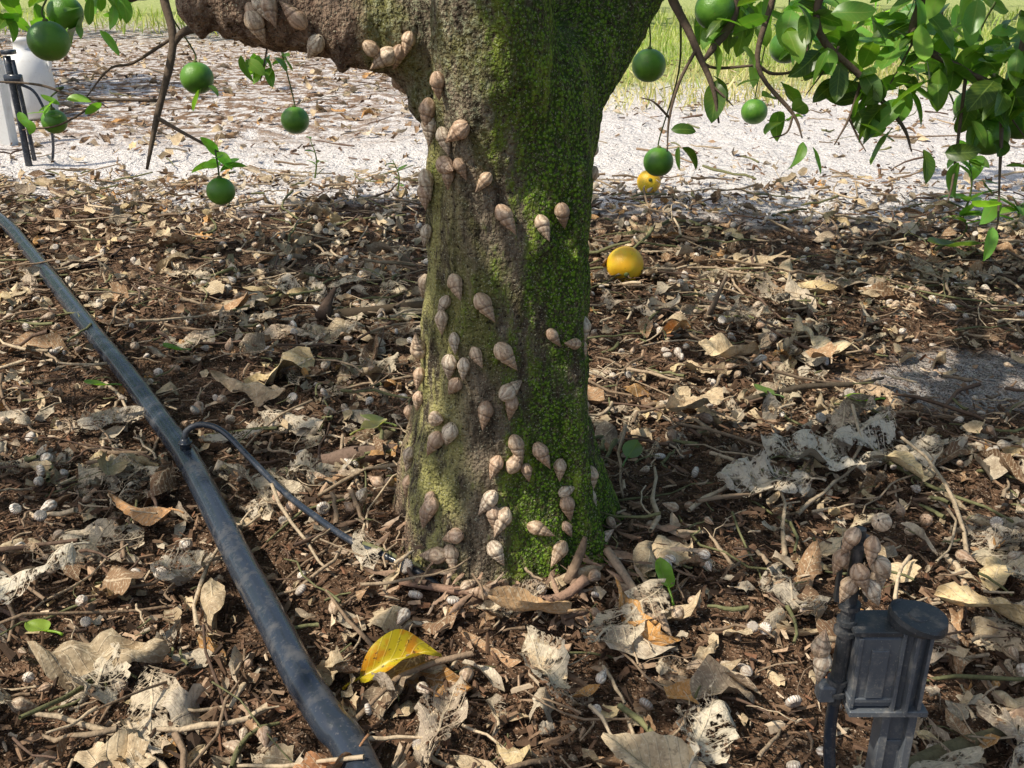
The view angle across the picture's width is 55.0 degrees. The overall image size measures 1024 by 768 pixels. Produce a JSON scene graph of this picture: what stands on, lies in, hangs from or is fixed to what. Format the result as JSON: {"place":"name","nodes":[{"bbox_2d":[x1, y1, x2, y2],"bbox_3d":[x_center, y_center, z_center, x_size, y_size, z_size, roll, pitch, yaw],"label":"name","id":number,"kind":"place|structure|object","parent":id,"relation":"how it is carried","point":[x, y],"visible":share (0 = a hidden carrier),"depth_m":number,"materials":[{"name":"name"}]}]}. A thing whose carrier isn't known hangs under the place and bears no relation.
{"place":"outdoors","nodes":[
{"label":"outdoors","id":0,"kind":"place"},
{"bbox_2d":[0,0,1023,767],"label":"ground","id":1,"kind":"structure","parent":0,"point":[626,156],"depth_m":1.33,"materials":[{"name":"beige soil"}]},
{"bbox_2d":[0,688,15,706],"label":"dead leaf","id":2,"kind":"object","parent":1,"relation":"on","point":[5,696],"visible":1,"depth_m":0.72,"materials":[{"name":"grey plant"}]},
{"bbox_2d":[0,58,17,145],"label":"white post","id":3,"kind":"object","parent":1,"relation":"on","point":[8,134],"visible":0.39,"depth_m":3.10,"materials":[{"name":"plastic"}]},
{"bbox_2d":[0,49,54,166],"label":"irrigation stake","id":4,"kind":"object","parent":1,"relation":"on","point":[11,74],"visible":0.79,"depth_m":2.70,"materials":[{"name":"black plastic"}]},
{"bbox_2d":[2,37,58,119],"bbox_3d":[-1.802,-1.143,3.672,0.189,0.287,0.180,0,22,0],"label":"plastic jug","id":5,"kind":"object","parent":1,"relation":"on","point":[31,67],"visible":0.49,"depth_m":3.62,"materials":[{"name":"white plastic"}]},
{"bbox_2d":[24,619,62,635],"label":"green leaf","id":6,"kind":"object","parent":1,"relation":"on","point":[37,625],"visible":1,"depth_m":0.78,"materials":[{"name":"green plant"}]},
{"bbox_2d":[0,542,90,603],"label":"dead leaf","id":7,"kind":"object","parent":1,"relation":"on","point":[8,584],"visible":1,"depth_m":0.84,"materials":[{"name":"beige plant"}]},
{"bbox_2d":[108,492,184,525],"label":"dead leaf","id":8,"kind":"object","parent":1,"relation":"on","point":[146,519],"visible":0.97,"depth_m":0.96,"materials":[{"name":"brown plant"}]},
{"bbox_2d":[0,212,382,767],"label":"irrigation pipe","id":9,"kind":"object","parent":1,"relation":"on","point":[335,727],"visible":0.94,"depth_m":0.86,"materials":[{"name":"black plastic"}]},
{"bbox_2d":[236,509,252,530],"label":"dead leaf","id":10,"kind":"object","parent":1,"relation":"on","point":[242,520],"visible":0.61,"depth_m":0.92,"materials":[{"name":"beige plant"}]},
{"bbox_2d":[210,370,294,406],"bbox_3d":[-0.330,0.003,1.257,0.110,0.045,0.030,7,24,17],"label":"dead leaf","id":11,"kind":"object","parent":1,"relation":"on","point":[258,393],"visible":1,"depth_m":1.25,"materials":[{"name":"brown plant"}]},
{"bbox_2d":[178,421,451,597],"bbox_3d":[-0.192,0.121,0.949,0.409,0.072,0.035,18,28,36],"label":"drip tubing","id":12,"kind":"object","parent":1,"relation":"on","point":[184,442],"visible":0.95,"depth_m":0.98,"materials":[{"name":"black plastic"}]},
{"bbox_2d":[305,136,326,177],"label":"weed","id":13,"kind":"object","parent":1,"relation":"on","point":[317,161],"visible":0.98,"depth_m":2.60,"materials":[{"name":"green plant"}]},
{"bbox_2d":[360,414,396,426],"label":"green leaf","id":14,"kind":"object","parent":1,"relation":"on","point":[371,417],"visible":0.87,"depth_m":1.16,"materials":[{"name":"green plant"}]},
{"bbox_2d":[386,161,407,191],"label":"weed","id":15,"kind":"object","parent":1,"relation":"on","point":[399,168],"visible":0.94,"depth_m":2.38,"materials":[{"name":"green plant"}]},
{"bbox_2d":[0,3,1021,111],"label":"grass","id":16,"kind":"structure","parent":1,"relation":"on","point":[887,71],"depth_m":5.43,"materials":[{"name":"green plant"}]},
{"bbox_2d":[0,0,1023,586],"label":"orange tree","id":17,"kind":"object","parent":1,"relation":"on","point":[528,88],"visible":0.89,"depth_m":0.83,"materials":[{"name":"green plant"}]},
{"bbox_2d":[26,0,70,60],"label":"green orange","id":18,"kind":"object","parent":17,"relation":"attached to","point":[47,39],"visible":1,"depth_m":1.49,"materials":[{"name":"green plant"}]},
{"bbox_2d":[41,86,67,133],"bbox_3d":[-0.806,-0.481,1.726,0.044,0.082,0.047,-13,26,-29],"label":"green orange","id":19,"kind":"object","parent":17,"relation":"attached to","point":[47,120],"visible":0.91,"depth_m":1.72,"materials":[{"name":"green plant"}]},
{"bbox_2d":[46,0,83,29],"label":"green orange","id":20,"kind":"object","parent":17,"relation":"attached to","point":[59,15],"visible":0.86,"depth_m":1.68,"materials":[{"name":"green plant"}]},
{"bbox_2d":[174,20,213,93],"bbox_3d":[-0.610,-0.640,1.810,0.062,0.211,0.125,9,24,21],"label":"green orange","id":21,"kind":"object","parent":17,"relation":"attached to","point":[195,76],"visible":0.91,"depth_m":1.84,"materials":[{"name":"green plant"}]},
{"bbox_2d":[206,149,234,204],"bbox_3d":[-0.504,-0.355,1.694,0.049,0.091,0.050,0,22,0],"label":"green orange","id":22,"kind":"object","parent":17,"relation":"attached to","point":[220,190],"visible":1,"depth_m":1.69,"materials":[{"name":"green plant"}]},
{"bbox_2d":[281,53,308,133],"bbox_3d":[-0.491,-0.717,2.082,0.062,0.375,0.128,9,24,20],"label":"green orange","id":23,"kind":"object","parent":17,"relation":"attached to","point":[294,119],"visible":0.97,"depth_m":2.15,"materials":[{"name":"green plant"}]},
{"bbox_2d":[244,0,598,583],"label":"tree snails","id":24,"kind":"object","parent":17,"relation":"attached to","point":[257,13],"visible":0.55,"depth_m":0.82,"materials":[{"name":"beige"}]},
{"bbox_2d":[632,26,665,81],"bbox_3d":[0.250,-0.634,1.735,0.062,0.203,0.134,0,22,0],"label":"green orange","id":25,"kind":"object","parent":17,"relation":"attached to","point":[649,64],"visible":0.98,"depth_m":1.77,"materials":[{"name":"green plant"}]},
{"bbox_2d":[643,6,681,175],"bbox_3d":[0.302,-0.550,1.889,0.062,0.336,0.254,0,22,0],"label":"green orange","id":26,"kind":"object","parent":17,"relation":"attached to","point":[658,160],"visible":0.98,"depth_m":2.01,"materials":[{"name":"green plant"}]},
{"bbox_2d":[695,0,734,27],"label":"green orange","id":27,"kind":"object","parent":17,"relation":"attached to","point":[707,12],"visible":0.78,"depth_m":1.48,"materials":[{"name":"green plant"}]},
{"bbox_2d":[741,5,774,123],"bbox_3d":[0.575,-0.744,2.216,0.062,0.328,0.207,0,22,0],"label":"green orange","id":28,"kind":"object","parent":17,"relation":"attached to","point":[754,110],"visible":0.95,"depth_m":2.31,"materials":[{"name":"green plant"}]},
{"bbox_2d":[769,0,794,63],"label":"green orange","id":29,"kind":"object","parent":17,"relation":"attached to","point":[776,49],"visible":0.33,"depth_m":1.85,"materials":[{"name":"green plant"}]},
{"bbox_2d":[901,2,914,32],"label":"green orange","id":30,"kind":"object","parent":17,"relation":"attached to","point":[909,6],"visible":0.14,"depth_m":1.85,"materials":[{"name":"green plant"}]},
{"bbox_2d":[953,1,995,118],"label":"green orange","id":31,"kind":"object","parent":17,"relation":"attached to","point":[957,103],"visible":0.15,"depth_m":1.72,"materials":[{"name":"green plant"}]},
{"bbox_2d":[976,119,1010,154],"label":"green orange","id":32,"kind":"object","parent":17,"relation":"attached to","point":[991,127],"visible":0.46,"depth_m":1.53,"materials":[{"name":"green plant"}]},
{"bbox_2d":[1009,112,1023,138],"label":"green orange","id":33,"kind":"object","parent":17,"relation":"attached to","point":[1016,133],"visible":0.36,"depth_m":1.59,"materials":[{"name":"green plant"}]},
{"bbox_2d":[0,50,1023,767],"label":"fallen twigs","id":34,"kind":"object","parent":1,"relation":"on","point":[326,312],"visible":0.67,"depth_m":1.19,"materials":[{"name":"brown wood"}]},
{"bbox_2d":[163,343,190,350],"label":"green leaf","id":35,"kind":"object","parent":34,"relation":"on","point":[169,345],"visible":1,"depth_m":1.35,"materials":[{"name":"green plant"}]},
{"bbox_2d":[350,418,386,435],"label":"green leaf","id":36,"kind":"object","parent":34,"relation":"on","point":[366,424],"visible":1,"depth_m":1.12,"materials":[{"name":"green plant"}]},
{"bbox_2d":[665,387,733,411],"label":"dead leaf","id":37,"kind":"object","parent":34,"relation":"on","point":[714,395],"visible":1,"depth_m":1.15,"materials":[{"name":"beige plant"}]},
{"bbox_2d":[697,333,767,357],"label":"dead leaf","id":38,"kind":"object","parent":34,"relation":"on","point":[719,344],"visible":1,"depth_m":1.33,"materials":[{"name":"beige plant"}]},
{"bbox_2d":[760,429,881,471],"bbox_3d":[0.327,0.074,1.056,0.071,0.034,0.115,-10,25,-23],"label":"dead leaf","id":39,"kind":"object","parent":34,"relation":"on","point":[802,437],"visible":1,"depth_m":1.07,"materials":[{"name":"grey plant"}]},
{"bbox_2d":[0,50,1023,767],"bbox_3d":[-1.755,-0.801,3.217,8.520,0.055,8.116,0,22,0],"label":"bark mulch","id":40,"kind":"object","parent":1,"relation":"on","point":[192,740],"visible":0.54,"depth_m":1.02,"materials":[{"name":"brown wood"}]},
{"bbox_2d":[84,379,121,385],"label":"green leaf","id":41,"kind":"object","parent":40,"relation":"on","point":[95,382],"visible":1,"depth_m":1.23,"materials":[{"name":"green plant"}]},
{"bbox_2d":[830,398,896,452],"bbox_3d":[0.396,0.051,1.107,0.113,0.044,0.054,-9,24,-21],"label":"dead leaf","id":42,"kind":"object","parent":40,"relation":"on","point":[848,434],"visible":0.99,"depth_m":1.10,"materials":[{"name":"grey plant"}]},
{"bbox_2d":[0,39,1023,767],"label":"leaf litter","id":43,"kind":"object","parent":1,"relation":"on","point":[128,747],"visible":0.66,"depth_m":1.11,"materials":[{"name":"brown plant"}]},
{"bbox_2d":[63,642,130,712],"bbox_3d":[-0.303,0.214,0.723,0.046,0.032,0.076,-14,26,-30],"label":"dead leaf","id":44,"kind":"object","parent":43,"relation":"on","point":[107,695],"visible":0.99,"depth_m":0.73,"materials":[{"name":"beige plant"}]},
{"bbox_2d":[198,291,257,312],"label":"dead leaf","id":45,"kind":"object","parent":43,"relation":"on","point":[239,302],"visible":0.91,"depth_m":1.53,"materials":[{"name":"beige plant"}]},
{"bbox_2d":[293,734,369,767],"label":"dead leaf","id":46,"kind":"object","parent":43,"relation":"on","point":[310,759],"visible":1,"depth_m":0.64,"materials":[{"name":"brown plant"}]},
{"bbox_2d":[342,629,441,689],"bbox_3d":[-0.088,0.210,0.739,0.078,0.041,0.027,-9,24,-20],"label":"yellow leaf","id":47,"kind":"object","parent":43,"relation":"on","point":[388,651],"visible":1,"depth_m":0.74,"materials":[{"name":"yellow plant"}]},
{"bbox_2d":[793,314,860,353],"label":"dead leaf","id":48,"kind":"object","parent":43,"relation":"on","point":[819,340],"visible":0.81,"depth_m":1.40,"materials":[{"name":"beige plant"}]},
{"bbox_2d":[844,393,884,400],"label":"green leaf","id":49,"kind":"object","parent":43,"relation":"on","point":[849,394],"visible":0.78,"depth_m":1.19,"materials":[{"name":"green plant"}]},
{"bbox_2d":[934,581,1023,625],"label":"dead leaf","id":50,"kind":"object","parent":43,"relation":"on","point":[954,592],"visible":1,"depth_m":0.82,"materials":[{"name":"beige plant"}]},
{"bbox_2d":[0,176,1023,767],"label":"empty snail shells","id":51,"kind":"object","parent":1,"relation":"on","point":[404,614],"visible":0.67,"depth_m":1.12},
{"bbox_2d":[332,512,707,636],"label":"bark pieces","id":52,"kind":"object","parent":1,"relation":"on","point":[582,594],"visible":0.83,"depth_m":0.85,"materials":[{"name":"brown wood"}]},
{"bbox_2d":[488,586,587,613],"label":"dead leaf","id":53,"kind":"object","parent":1,"relation":"on","point":[516,598],"visible":1,"depth_m":0.79,"materials":[{"name":"brown plant"}]},
{"bbox_2d":[518,625,572,699],"bbox_3d":[0.023,0.210,0.731,0.041,0.024,0.076,0,22,0],"label":"dead leaf","id":54,"kind":"object","parent":1,"relation":"on","point":[557,674],"visible":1,"depth_m":0.74,"materials":[{"name":"beige plant"}]},
{"bbox_2d":[606,246,643,281],"bbox_3d":[0.198,-0.209,1.722,0.065,0.065,0.064,0,22,0],"label":"fallen orange","id":55,"kind":"object","parent":1,"relation":"on","point":[624,261],"visible":0.91,"depth_m":1.70,"materials":[{"name":"food"}]},
{"bbox_2d":[622,440,642,466],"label":"green leaf","id":56,"kind":"object","parent":1,"relation":"on","point":[632,448],"visible":1,"depth_m":1.03,"materials":[{"name":"green plant"}]},
{"bbox_2d":[637,170,660,192],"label":"fallen orange","id":57,"kind":"object","parent":1,"relation":"on","point":[646,179],"visible":0.72,"depth_m":2.45,"materials":[{"name":"food"}]},
{"bbox_2d":[600,731,705,767],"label":"dead leaf","id":58,"kind":"object","parent":1,"relation":"on","point":[651,749],"visible":1,"depth_m":0.65,"materials":[{"name":"beige plant"}]},
{"bbox_2d":[655,557,674,605],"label":"green leaf","id":59,"kind":"object","parent":1,"relation":"on","point":[663,569],"visible":1,"depth_m":0.84,"materials":[{"name":"green plant"}]},
{"bbox_2d":[673,681,738,767],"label":"dead leaf","id":60,"kind":"object","parent":1,"relation":"on","point":[705,717],"visible":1,"depth_m":0.68,"materials":[{"name":"beige plant"}]},
{"bbox_2d":[753,384,784,397],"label":"green leaf","id":61,"kind":"object","parent":1,"relation":"on","point":[761,388],"visible":0.86,"depth_m":1.23,"materials":[{"name":"green plant"}]},
{"bbox_2d":[714,449,825,497],"bbox_3d":[0.262,0.091,0.986,0.111,0.040,0.052,-7,23,-16],"label":"dead leaf","id":62,"kind":"object","parent":1,"relation":"on","point":[764,482],"visible":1,"depth_m":0.99,"materials":[{"name":"grey plant"}]},
{"bbox_2d":[810,513,948,767],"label":"micro sprinkler","id":63,"kind":"object","parent":1,"relation":"on","point":[880,665],"visible":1,"depth_m":0.58,"materials":[{"name":"grey plastic"}]},
{"bbox_2d":[927,237,984,246],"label":"green leaf","id":64,"kind":"object","parent":1,"relation":"on","point":[944,242],"visible":0.96,"depth_m":1.87,"materials":[{"name":"green plant"}]},
{"bbox_2d":[941,204,982,235],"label":"weed","id":65,"kind":"object","parent":1,"relation":"on","point":[965,211],"visible":0.8,"depth_m":2.04,"materials":[{"name":"green plant"}]},
{"bbox_2d":[939,140,1001,217],"bbox_3d":[1.014,-0.453,2.189,0.129,0.188,0.121,0,22,0],"label":"orange seedling","id":66,"kind":"object","parent":1,"relation":"on","point":[977,164],"visible":0.66,"depth_m":2.18,"materials":[{"name":"green plant"}]},
{"bbox_2d":[995,197,1023,229],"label":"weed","id":67,"kind":"object","parent":1,"relation":"on","point":[1019,209],"visible":0.81,"depth_m":2.09,"materials":[{"name":"green plant"}]}
]}

